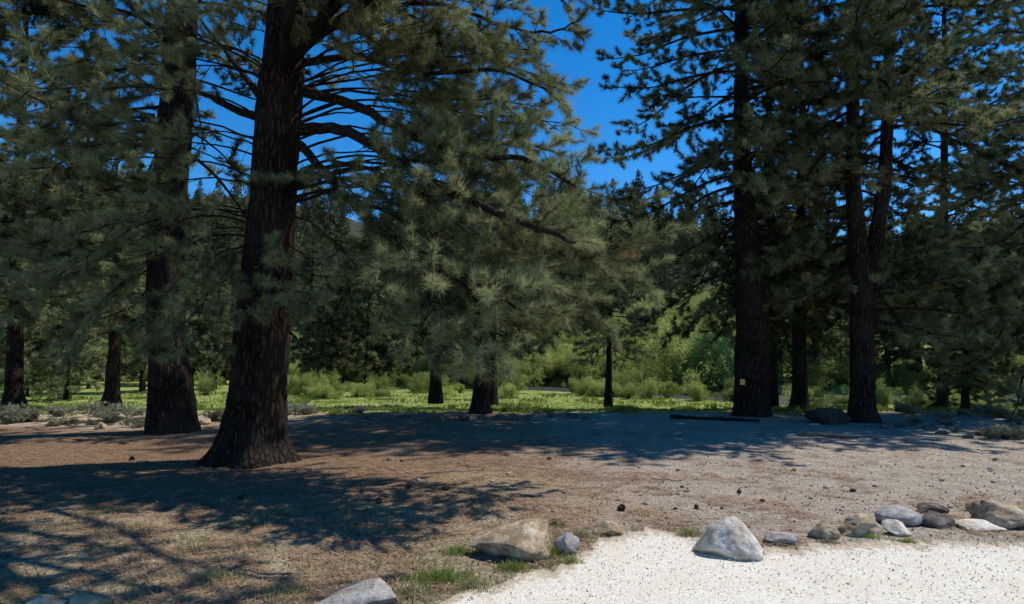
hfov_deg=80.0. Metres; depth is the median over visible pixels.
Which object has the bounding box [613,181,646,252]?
conifer tree
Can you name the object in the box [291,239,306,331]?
pine tree
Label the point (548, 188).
conifer tree
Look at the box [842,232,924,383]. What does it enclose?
pine tree
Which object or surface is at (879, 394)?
willow shrub
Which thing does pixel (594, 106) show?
sky
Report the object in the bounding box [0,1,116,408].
pine tree
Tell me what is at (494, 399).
pine tree
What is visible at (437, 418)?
rock
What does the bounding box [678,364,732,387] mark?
willow shrub
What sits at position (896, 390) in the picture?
willow shrub
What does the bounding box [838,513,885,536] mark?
rock
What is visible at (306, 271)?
pine tree
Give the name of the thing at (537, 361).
willow shrub
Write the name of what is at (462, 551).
grass clump
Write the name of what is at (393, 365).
willow shrub
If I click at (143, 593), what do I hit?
dry grass
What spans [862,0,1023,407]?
pine tree
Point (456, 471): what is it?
fallen twig
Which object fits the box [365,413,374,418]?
rock
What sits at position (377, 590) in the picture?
boulder
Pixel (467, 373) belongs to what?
willow shrub
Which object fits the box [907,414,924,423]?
sagebrush
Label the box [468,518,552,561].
boulder
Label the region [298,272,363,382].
pine tree
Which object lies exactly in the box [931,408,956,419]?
sagebrush
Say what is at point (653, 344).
willow shrub
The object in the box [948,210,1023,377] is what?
pine tree
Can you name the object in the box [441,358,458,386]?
willow shrub
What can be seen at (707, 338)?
willow shrub
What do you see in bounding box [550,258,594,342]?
pine tree
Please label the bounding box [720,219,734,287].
pine tree
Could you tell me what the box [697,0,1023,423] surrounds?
pine tree
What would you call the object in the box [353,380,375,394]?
willow shrub
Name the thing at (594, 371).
willow shrub
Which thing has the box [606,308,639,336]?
willow shrub
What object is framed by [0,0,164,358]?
pine tree
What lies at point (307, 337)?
pine tree
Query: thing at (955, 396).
willow shrub
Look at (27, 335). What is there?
pine tree
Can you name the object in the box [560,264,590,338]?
pine tree
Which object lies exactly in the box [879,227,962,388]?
pine tree
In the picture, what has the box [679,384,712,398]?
willow shrub
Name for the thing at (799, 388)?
pine tree
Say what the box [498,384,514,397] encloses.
willow shrub
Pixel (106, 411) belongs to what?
sagebrush
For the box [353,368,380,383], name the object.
willow shrub
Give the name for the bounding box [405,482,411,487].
pine cone
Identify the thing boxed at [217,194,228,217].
conifer tree
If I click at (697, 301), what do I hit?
willow shrub
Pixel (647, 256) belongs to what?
conifer tree
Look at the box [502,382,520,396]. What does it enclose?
willow shrub
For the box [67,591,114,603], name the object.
rock
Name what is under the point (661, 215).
conifer tree
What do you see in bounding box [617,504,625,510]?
pine cone
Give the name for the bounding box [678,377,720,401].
willow shrub
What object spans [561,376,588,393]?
willow shrub
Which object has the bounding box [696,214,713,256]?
conifer tree
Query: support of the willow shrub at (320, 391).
on the ground at (760, 519)
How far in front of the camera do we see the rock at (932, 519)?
6.50 m
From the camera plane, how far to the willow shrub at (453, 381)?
44.79 m
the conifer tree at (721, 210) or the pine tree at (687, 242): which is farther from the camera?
the conifer tree at (721, 210)
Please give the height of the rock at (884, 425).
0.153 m
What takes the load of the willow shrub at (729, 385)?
on the ground at (760, 519)
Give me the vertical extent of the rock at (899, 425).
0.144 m
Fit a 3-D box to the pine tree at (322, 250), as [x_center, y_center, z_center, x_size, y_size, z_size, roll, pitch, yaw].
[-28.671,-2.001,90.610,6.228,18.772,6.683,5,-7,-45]
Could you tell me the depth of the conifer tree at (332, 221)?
202.90 m
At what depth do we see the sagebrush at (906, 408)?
19.20 m
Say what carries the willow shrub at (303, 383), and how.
on the ground at (760, 519)
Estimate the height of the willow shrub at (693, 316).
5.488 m
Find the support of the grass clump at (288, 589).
on the ground at (760, 519)
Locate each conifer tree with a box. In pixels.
[191,190,203,226]
[192,201,215,240]
[193,179,205,197]
[195,198,221,260]
[214,180,223,196]
[215,184,245,261]
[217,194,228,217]
[229,186,247,248]
[234,201,246,254]
[243,187,249,208]
[293,210,307,285]
[295,195,331,251]
[296,190,307,225]
[298,201,311,228]
[302,179,332,225]
[314,212,337,261]
[322,186,341,230]
[331,208,352,245]
[361,231,374,243]
[380,204,402,268]
[395,195,404,238]
[527,171,543,217]
[536,178,551,215]
[546,184,553,207]
[551,180,558,199]
[554,188,569,220]
[556,165,572,199]
[569,198,599,237]
[587,193,599,219]
[599,189,612,224]
[608,178,622,211]
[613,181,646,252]
[614,262,636,300]
[624,213,649,265]
[630,169,652,222]
[630,188,645,222]
[645,231,666,277]
[645,235,660,264]
[649,186,671,240]
[668,209,675,221]
[671,206,683,249]
[672,194,705,241]
[676,207,703,254]
[683,238,703,273]
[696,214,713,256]
[698,190,709,228]
[701,202,722,232]
[708,208,722,248]
[715,197,727,231]
[950,210,963,227]
[959,208,972,229]
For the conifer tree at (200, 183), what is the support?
on the ground at (760, 519)
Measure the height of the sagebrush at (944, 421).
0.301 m
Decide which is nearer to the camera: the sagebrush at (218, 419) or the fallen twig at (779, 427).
the fallen twig at (779, 427)
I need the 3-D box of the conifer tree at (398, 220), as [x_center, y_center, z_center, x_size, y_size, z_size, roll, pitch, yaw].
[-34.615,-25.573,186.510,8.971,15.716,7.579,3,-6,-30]
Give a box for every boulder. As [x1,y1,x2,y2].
[315,577,397,603]
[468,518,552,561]
[692,516,764,560]
[804,407,851,424]
[965,500,1023,528]
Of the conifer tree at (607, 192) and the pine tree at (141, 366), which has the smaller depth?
the pine tree at (141, 366)
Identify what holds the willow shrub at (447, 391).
on the ground at (760, 519)
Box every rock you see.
[25,594,67,603]
[36,416,48,421]
[67,417,87,422]
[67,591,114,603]
[86,417,103,424]
[94,422,107,429]
[117,414,125,420]
[127,416,144,420]
[200,419,210,424]
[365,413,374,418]
[399,414,411,417]
[434,415,441,420]
[458,416,469,420]
[509,415,519,419]
[547,412,553,416]
[553,532,578,554]
[565,413,578,417]
[593,521,621,535]
[669,422,687,424]
[764,531,798,544]
[807,521,840,538]
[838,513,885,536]
[874,505,922,525]
[878,423,893,427]
[881,519,911,536]
[891,423,907,427]
[898,429,911,431]
[905,422,917,425]
[917,502,949,513]
[921,425,938,429]
[921,510,954,528]
[935,430,948,433]
[947,426,959,432]
[955,519,1007,531]
[962,434,973,438]
[974,432,984,435]
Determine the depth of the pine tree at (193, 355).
49.59 m
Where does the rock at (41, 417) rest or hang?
on the ground at (760, 519)
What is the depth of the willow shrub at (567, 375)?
52.88 m
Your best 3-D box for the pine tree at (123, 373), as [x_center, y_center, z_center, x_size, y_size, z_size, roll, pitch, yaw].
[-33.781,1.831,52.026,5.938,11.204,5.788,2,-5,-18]
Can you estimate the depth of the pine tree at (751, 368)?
18.90 m
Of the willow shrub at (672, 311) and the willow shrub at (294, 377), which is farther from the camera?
the willow shrub at (672, 311)
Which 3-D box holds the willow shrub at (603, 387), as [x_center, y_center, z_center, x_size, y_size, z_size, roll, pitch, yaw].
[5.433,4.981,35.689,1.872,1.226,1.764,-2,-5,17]
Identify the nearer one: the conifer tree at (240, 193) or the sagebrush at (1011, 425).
the sagebrush at (1011, 425)
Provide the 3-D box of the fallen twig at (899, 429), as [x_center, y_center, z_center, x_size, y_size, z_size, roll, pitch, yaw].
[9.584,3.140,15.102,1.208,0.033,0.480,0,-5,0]
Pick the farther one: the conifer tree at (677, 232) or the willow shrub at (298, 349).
the conifer tree at (677, 232)
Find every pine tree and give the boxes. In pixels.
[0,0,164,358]
[0,0,353,435]
[0,0,704,469]
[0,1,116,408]
[0,213,37,385]
[0,215,38,380]
[0,286,61,395]
[24,271,107,399]
[27,130,197,406]
[35,221,110,385]
[62,277,132,388]
[83,265,147,382]
[103,251,147,392]
[185,200,208,353]
[185,228,198,271]
[186,254,236,387]
[186,272,227,385]
[189,245,241,384]
[207,207,241,269]
[211,223,233,255]
[218,228,240,290]
[289,222,333,378]
[290,282,351,382]
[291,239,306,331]
[297,242,316,299]
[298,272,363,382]
[301,226,310,290]
[301,228,333,337]
[305,199,333,284]
[315,259,366,382]
[336,261,398,385]
[345,246,372,340]
[348,235,362,288]
[355,237,413,381]
[359,234,385,307]
[377,216,408,338]
[387,267,441,373]
[394,176,470,403]
[396,163,549,413]
[418,225,474,365]
[462,188,527,404]
[470,173,545,374]
[529,209,569,353]
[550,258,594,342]
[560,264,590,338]
[563,203,659,406]
[575,0,946,416]
[579,273,613,332]
[584,200,614,307]
[585,239,627,338]
[599,227,629,320]
[627,239,652,298]
[653,223,675,295]
[676,231,699,290]
[688,0,869,407]
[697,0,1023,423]
[708,0,896,409]
[710,262,731,289]
[714,241,735,352]
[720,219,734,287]
[760,212,814,383]
[778,182,849,380]
[822,272,849,348]
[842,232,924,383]
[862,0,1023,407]
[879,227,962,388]
[886,0,1023,419]
[921,290,960,369]
[935,213,966,307]
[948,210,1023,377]
[991,251,1023,336]
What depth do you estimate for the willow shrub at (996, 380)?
42.76 m
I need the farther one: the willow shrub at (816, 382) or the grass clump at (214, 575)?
the willow shrub at (816, 382)
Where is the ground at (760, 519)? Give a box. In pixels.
[0,197,1023,603]
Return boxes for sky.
[0,0,1023,242]
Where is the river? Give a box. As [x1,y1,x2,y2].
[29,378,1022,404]
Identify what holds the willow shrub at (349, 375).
on the ground at (760, 519)
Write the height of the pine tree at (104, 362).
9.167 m
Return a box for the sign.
[740,379,744,384]
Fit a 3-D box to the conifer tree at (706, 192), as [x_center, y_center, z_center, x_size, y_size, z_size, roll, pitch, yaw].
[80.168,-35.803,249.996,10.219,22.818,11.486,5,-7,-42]
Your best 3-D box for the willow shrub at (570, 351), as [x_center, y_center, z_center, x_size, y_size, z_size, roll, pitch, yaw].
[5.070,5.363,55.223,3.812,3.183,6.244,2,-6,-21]
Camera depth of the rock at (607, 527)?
6.20 m
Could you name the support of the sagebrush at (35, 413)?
on the ground at (760, 519)
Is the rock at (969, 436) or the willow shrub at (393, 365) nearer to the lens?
the rock at (969, 436)
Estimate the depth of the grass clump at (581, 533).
6.07 m
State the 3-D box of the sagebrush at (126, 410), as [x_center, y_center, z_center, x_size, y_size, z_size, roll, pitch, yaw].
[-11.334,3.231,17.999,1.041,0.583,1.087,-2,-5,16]
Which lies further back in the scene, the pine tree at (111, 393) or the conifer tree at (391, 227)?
the conifer tree at (391, 227)
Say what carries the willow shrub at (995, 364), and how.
on the ground at (760, 519)
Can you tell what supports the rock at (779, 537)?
on the ground at (760, 519)
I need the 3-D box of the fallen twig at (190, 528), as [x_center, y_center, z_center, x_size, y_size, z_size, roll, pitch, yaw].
[-3.324,2.350,6.298,0.949,0.035,0.298,3,-6,-31]
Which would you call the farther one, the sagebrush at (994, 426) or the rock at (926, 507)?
the sagebrush at (994, 426)
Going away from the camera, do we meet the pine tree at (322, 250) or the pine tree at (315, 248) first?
the pine tree at (315, 248)
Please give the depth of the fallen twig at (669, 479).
8.80 m
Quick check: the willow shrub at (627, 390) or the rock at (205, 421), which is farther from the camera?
the willow shrub at (627, 390)
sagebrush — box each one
[0,402,29,419]
[0,407,32,423]
[8,407,41,421]
[40,416,82,425]
[45,404,75,416]
[74,397,125,416]
[88,409,118,416]
[88,412,121,423]
[103,402,145,418]
[118,417,144,427]
[202,408,223,420]
[215,411,223,421]
[287,401,315,414]
[347,407,365,412]
[356,404,372,409]
[893,401,923,414]
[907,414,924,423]
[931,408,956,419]
[935,417,957,425]
[953,408,970,413]
[970,403,990,411]
[976,422,1023,438]
[977,403,1008,417]
[983,424,1022,439]
[998,422,1022,427]
[1004,417,1023,425]
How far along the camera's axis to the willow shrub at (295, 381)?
37.20 m
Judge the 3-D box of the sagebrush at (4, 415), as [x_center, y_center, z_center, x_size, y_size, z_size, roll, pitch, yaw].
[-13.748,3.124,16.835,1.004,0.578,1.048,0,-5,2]
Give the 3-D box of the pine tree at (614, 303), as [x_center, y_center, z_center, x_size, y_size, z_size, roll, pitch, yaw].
[4.236,-0.054,26.252,4.420,9.018,4.925,0,-5,0]
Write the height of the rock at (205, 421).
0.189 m
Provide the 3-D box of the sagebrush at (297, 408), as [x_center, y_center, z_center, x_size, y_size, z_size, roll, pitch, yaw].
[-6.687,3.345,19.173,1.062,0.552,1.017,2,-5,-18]
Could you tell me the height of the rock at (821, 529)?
0.203 m
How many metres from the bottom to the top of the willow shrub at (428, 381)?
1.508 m
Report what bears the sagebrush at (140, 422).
on the ground at (760, 519)
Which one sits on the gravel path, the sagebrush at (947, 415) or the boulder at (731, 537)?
the boulder at (731, 537)
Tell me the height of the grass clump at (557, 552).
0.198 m
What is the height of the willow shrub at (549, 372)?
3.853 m
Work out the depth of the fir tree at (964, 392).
21.65 m
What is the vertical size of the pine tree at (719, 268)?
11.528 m
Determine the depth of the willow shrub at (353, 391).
34.60 m
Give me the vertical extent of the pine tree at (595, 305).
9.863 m
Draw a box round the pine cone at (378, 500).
[376,497,381,503]
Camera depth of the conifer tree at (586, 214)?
164.71 m
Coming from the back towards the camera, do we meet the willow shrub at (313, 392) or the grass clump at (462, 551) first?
the willow shrub at (313, 392)
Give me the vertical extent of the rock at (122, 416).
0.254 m
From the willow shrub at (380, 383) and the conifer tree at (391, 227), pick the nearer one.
the willow shrub at (380, 383)
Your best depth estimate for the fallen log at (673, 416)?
17.47 m
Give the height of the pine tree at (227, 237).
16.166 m
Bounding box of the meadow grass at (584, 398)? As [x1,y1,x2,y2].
[0,390,1023,415]
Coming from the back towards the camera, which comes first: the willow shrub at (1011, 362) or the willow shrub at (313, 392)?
the willow shrub at (1011, 362)
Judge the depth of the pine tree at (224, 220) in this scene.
130.25 m
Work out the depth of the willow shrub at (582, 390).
35.89 m
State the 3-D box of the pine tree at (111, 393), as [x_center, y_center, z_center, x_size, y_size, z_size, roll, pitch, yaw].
[-14.870,-1.267,23.268,5.493,10.880,5.396,3,-6,-30]
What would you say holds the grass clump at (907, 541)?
on the ground at (760, 519)
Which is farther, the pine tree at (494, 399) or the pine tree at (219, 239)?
the pine tree at (219, 239)
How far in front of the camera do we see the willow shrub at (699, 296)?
81.18 m
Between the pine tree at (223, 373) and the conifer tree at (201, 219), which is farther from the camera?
the conifer tree at (201, 219)
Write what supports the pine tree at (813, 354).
on the ground at (760, 519)
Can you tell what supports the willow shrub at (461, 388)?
on the ground at (760, 519)
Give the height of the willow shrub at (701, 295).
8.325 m
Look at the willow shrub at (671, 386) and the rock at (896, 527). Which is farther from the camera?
the willow shrub at (671, 386)
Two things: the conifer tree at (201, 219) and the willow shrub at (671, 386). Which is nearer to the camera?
the willow shrub at (671, 386)
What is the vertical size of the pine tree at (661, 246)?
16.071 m
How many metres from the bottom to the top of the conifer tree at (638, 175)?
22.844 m
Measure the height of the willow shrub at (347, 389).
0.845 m
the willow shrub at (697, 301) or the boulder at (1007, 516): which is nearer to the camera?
the boulder at (1007, 516)
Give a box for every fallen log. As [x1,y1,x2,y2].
[670,414,759,421]
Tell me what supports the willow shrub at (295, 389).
on the ground at (760, 519)
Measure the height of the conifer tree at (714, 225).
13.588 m
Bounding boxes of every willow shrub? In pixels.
[29,382,52,392]
[52,382,83,394]
[121,371,136,381]
[193,371,224,394]
[287,372,308,391]
[287,374,319,394]
[287,381,320,393]
[288,361,303,377]
[290,329,320,363]
[297,371,320,395]
[302,383,333,396]
[306,384,347,398]
[309,368,341,386]
[310,389,338,397]
[318,374,329,386]
[332,381,359,391]
[340,366,363,382]
[348,388,368,396]
[349,382,371,396]
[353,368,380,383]
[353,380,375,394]
[366,376,391,389]
[366,385,398,396]
[367,371,398,390]
[372,354,413,384]
[374,366,412,384]
[391,353,448,385]
[400,372,429,391]
[407,380,428,392]
[422,374,450,390]
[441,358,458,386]
[441,362,473,388]
[441,363,461,387]
[442,385,454,394]
[450,382,465,392]
[456,362,501,383]
[460,361,473,387]
[497,353,547,390]
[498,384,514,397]
[499,328,551,359]
[502,374,531,386]
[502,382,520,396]
[513,340,586,379]
[516,352,559,385]
[540,353,601,380]
[543,344,586,376]
[549,327,602,376]
[555,349,605,381]
[557,320,622,361]
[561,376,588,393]
[568,375,593,394]
[581,340,653,381]
[586,379,604,396]
[591,379,618,396]
[593,326,675,357]
[599,351,671,388]
[606,301,652,365]
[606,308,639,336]
[612,367,644,393]
[612,372,625,385]
[613,383,639,396]
[615,380,639,398]
[619,323,668,348]
[620,325,698,370]
[628,289,691,321]
[628,300,650,313]
[630,374,666,398]
[634,307,691,344]
[638,281,708,305]
[640,342,731,392]
[642,337,727,384]
[645,305,718,331]
[648,319,696,352]
[649,380,682,397]
[652,303,707,328]
[664,293,730,316]
[667,319,705,339]
[668,328,733,392]
[671,278,729,301]
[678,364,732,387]
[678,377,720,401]
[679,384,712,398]
[684,290,730,333]
[686,314,732,385]
[693,359,733,381]
[696,315,735,335]
[707,339,790,382]
[719,377,733,401]
[720,354,733,386]
[729,333,791,378]
[778,334,849,380]
[778,384,811,401]
[780,396,832,407]
[782,323,888,382]
[784,355,849,391]
[785,383,813,402]
[808,350,878,381]
[808,386,839,406]
[826,395,848,406]
[830,356,885,382]
[840,375,885,405]
[876,357,936,392]
[876,358,951,392]
[876,379,895,406]
[889,386,902,395]
[891,382,936,407]
[899,389,953,405]
[930,355,1016,373]
[949,388,960,407]
[953,395,1013,408]
[969,348,1023,379]
[972,372,1006,391]
[973,373,1023,392]
[978,353,1023,376]
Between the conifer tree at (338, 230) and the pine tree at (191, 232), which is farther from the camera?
the conifer tree at (338, 230)
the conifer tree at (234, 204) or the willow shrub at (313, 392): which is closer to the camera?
the willow shrub at (313, 392)
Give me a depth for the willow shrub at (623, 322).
55.28 m
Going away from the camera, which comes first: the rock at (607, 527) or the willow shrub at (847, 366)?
the rock at (607, 527)
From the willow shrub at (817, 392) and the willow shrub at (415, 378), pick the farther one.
the willow shrub at (415, 378)
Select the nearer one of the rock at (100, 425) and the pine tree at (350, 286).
the rock at (100, 425)
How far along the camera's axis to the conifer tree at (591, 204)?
187.44 m
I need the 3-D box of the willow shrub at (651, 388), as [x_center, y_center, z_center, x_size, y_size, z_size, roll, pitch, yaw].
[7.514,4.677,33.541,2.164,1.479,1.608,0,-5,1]
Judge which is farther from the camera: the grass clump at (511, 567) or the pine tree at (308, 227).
the pine tree at (308, 227)
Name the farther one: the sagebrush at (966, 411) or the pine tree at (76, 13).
the sagebrush at (966, 411)
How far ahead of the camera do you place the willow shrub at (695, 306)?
65.53 m
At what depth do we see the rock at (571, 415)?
18.05 m
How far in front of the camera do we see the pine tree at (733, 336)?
49.36 m
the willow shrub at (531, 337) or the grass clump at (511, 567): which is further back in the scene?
the willow shrub at (531, 337)
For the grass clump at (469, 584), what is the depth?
4.74 m
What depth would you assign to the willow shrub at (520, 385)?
41.96 m
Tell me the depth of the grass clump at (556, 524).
6.48 m
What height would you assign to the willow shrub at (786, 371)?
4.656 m
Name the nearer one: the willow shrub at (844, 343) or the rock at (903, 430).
the rock at (903, 430)
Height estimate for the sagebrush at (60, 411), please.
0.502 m
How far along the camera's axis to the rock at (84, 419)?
16.64 m
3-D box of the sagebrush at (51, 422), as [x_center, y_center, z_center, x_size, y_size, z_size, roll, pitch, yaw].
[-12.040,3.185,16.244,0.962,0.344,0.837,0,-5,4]
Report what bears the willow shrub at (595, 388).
on the ground at (760, 519)
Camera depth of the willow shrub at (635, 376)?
36.75 m
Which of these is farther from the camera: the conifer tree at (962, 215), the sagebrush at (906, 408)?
the conifer tree at (962, 215)
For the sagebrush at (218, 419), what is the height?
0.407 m
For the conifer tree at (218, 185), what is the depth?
269.90 m
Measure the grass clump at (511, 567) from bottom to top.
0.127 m
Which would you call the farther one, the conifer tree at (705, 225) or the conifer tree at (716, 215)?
the conifer tree at (716, 215)
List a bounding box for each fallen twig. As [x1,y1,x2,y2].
[31,464,101,468]
[72,495,146,510]
[136,520,237,533]
[140,460,174,464]
[229,566,289,576]
[311,486,367,491]
[343,520,392,528]
[372,534,436,539]
[426,469,485,472]
[510,483,544,485]
[656,478,681,481]
[758,427,800,427]
[880,428,918,429]
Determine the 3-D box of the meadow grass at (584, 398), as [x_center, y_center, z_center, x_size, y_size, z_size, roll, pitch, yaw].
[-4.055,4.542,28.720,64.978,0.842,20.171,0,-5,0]
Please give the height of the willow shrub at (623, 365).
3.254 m
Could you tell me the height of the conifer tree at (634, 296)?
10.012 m
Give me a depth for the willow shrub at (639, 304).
68.72 m
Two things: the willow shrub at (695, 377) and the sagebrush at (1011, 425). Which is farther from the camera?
the willow shrub at (695, 377)
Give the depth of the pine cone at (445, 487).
8.28 m
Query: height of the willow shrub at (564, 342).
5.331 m
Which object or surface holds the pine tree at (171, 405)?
on the ground at (760, 519)
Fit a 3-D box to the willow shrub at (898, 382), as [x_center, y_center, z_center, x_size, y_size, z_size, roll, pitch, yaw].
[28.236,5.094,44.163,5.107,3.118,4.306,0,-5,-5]
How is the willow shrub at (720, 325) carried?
on the ground at (760, 519)
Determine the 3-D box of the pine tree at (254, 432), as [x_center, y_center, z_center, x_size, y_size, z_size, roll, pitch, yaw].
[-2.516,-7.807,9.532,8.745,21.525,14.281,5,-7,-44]
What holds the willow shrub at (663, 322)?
on the ground at (760, 519)
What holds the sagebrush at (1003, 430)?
on the ground at (760, 519)
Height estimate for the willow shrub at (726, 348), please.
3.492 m
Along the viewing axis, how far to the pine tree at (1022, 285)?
47.71 m
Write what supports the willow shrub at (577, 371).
on the ground at (760, 519)
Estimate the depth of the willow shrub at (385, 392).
34.83 m
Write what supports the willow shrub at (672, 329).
on the ground at (760, 519)
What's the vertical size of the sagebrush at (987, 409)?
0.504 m
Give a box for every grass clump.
[176,568,248,586]
[241,581,327,601]
[391,581,442,601]
[400,562,476,587]
[440,542,478,556]
[442,577,495,593]
[491,557,537,573]
[547,538,567,559]
[549,516,568,527]
[559,553,587,565]
[564,524,598,540]
[675,525,702,536]
[815,535,836,543]
[863,531,880,538]
[899,534,914,543]
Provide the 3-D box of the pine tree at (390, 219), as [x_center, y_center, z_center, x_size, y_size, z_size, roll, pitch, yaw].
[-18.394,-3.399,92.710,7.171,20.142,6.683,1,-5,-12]
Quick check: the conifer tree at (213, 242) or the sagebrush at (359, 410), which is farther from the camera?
the conifer tree at (213, 242)
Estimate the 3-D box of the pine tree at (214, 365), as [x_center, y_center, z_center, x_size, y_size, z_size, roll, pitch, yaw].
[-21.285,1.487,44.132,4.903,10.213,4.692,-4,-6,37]
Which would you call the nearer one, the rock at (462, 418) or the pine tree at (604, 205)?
the rock at (462, 418)
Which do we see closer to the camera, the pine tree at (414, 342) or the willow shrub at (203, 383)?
the willow shrub at (203, 383)
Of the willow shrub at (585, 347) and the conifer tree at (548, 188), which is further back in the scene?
the conifer tree at (548, 188)
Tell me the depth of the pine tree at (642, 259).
123.00 m
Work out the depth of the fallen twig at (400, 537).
6.05 m
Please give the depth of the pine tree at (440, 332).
49.86 m
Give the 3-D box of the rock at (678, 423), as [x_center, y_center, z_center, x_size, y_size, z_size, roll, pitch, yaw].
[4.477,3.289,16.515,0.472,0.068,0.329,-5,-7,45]
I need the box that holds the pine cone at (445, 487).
[442,484,450,490]
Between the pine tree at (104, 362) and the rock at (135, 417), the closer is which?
the rock at (135, 417)
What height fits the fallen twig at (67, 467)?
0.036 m
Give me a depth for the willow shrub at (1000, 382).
42.27 m
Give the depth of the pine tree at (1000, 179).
19.71 m
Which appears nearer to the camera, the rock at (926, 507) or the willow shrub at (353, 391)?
the rock at (926, 507)
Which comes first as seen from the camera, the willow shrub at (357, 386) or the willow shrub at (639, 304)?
the willow shrub at (357, 386)
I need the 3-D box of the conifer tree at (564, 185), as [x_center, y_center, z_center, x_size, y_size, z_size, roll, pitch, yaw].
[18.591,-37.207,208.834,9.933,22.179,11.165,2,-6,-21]
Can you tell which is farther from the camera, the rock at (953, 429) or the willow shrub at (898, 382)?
the willow shrub at (898, 382)
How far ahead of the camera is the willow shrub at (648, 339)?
58.16 m
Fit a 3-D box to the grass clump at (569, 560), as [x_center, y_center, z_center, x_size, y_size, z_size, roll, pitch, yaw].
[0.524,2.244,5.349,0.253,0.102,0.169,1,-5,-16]
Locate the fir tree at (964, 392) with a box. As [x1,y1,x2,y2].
[913,301,1023,408]
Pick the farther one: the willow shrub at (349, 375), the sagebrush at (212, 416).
the willow shrub at (349, 375)
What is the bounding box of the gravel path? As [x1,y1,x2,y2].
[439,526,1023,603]
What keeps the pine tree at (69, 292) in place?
on the ground at (760, 519)
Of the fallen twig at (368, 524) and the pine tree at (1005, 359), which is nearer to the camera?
the fallen twig at (368, 524)
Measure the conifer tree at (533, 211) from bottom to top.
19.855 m
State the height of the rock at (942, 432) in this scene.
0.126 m
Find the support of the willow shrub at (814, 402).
on the ground at (760, 519)
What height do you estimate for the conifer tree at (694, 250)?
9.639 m
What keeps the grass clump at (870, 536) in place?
on the ground at (760, 519)
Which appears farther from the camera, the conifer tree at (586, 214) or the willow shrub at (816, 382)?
the conifer tree at (586, 214)
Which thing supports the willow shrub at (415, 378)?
on the ground at (760, 519)
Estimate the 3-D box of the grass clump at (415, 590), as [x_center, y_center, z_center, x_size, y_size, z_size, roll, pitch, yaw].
[-0.786,2.174,4.635,0.523,0.124,0.328,0,-5,0]
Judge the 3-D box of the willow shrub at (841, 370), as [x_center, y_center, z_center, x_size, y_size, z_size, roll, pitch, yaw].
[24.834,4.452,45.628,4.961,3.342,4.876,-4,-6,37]
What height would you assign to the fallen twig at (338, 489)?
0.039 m
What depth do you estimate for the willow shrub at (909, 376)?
42.78 m
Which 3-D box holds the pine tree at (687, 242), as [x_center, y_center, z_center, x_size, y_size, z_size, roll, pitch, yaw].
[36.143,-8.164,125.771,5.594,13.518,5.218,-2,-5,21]
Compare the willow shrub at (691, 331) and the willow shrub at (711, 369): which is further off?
the willow shrub at (691, 331)
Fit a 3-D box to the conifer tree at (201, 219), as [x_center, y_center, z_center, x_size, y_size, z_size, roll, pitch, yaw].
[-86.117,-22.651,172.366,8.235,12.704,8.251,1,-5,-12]
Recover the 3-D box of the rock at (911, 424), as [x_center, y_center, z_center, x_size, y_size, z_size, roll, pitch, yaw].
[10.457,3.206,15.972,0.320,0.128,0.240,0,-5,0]
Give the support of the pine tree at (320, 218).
on the ground at (760, 519)
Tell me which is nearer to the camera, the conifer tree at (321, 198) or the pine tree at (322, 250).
the pine tree at (322, 250)
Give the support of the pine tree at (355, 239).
on the ground at (760, 519)
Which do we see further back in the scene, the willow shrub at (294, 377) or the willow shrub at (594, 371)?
the willow shrub at (594, 371)
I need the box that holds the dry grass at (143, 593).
[0,501,1019,603]
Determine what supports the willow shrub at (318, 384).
on the ground at (760, 519)
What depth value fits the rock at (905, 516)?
6.55 m
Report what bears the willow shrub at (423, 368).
on the ground at (760, 519)
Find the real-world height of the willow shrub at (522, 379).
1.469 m
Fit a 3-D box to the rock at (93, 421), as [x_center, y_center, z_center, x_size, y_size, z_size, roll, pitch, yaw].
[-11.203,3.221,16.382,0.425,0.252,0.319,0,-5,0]
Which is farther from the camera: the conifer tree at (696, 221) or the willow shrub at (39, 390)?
the conifer tree at (696, 221)
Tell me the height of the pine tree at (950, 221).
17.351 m
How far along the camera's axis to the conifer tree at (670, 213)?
227.25 m
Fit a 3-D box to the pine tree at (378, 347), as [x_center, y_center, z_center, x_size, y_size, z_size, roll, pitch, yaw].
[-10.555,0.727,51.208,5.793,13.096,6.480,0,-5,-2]
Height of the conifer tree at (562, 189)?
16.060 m
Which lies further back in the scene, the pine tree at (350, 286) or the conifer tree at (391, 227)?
the conifer tree at (391, 227)
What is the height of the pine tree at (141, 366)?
10.213 m
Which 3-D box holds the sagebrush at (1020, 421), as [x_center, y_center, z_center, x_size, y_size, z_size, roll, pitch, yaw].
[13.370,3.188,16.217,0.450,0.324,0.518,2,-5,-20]
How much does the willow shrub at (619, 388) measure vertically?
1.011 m
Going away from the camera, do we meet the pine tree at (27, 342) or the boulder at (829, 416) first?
the boulder at (829, 416)

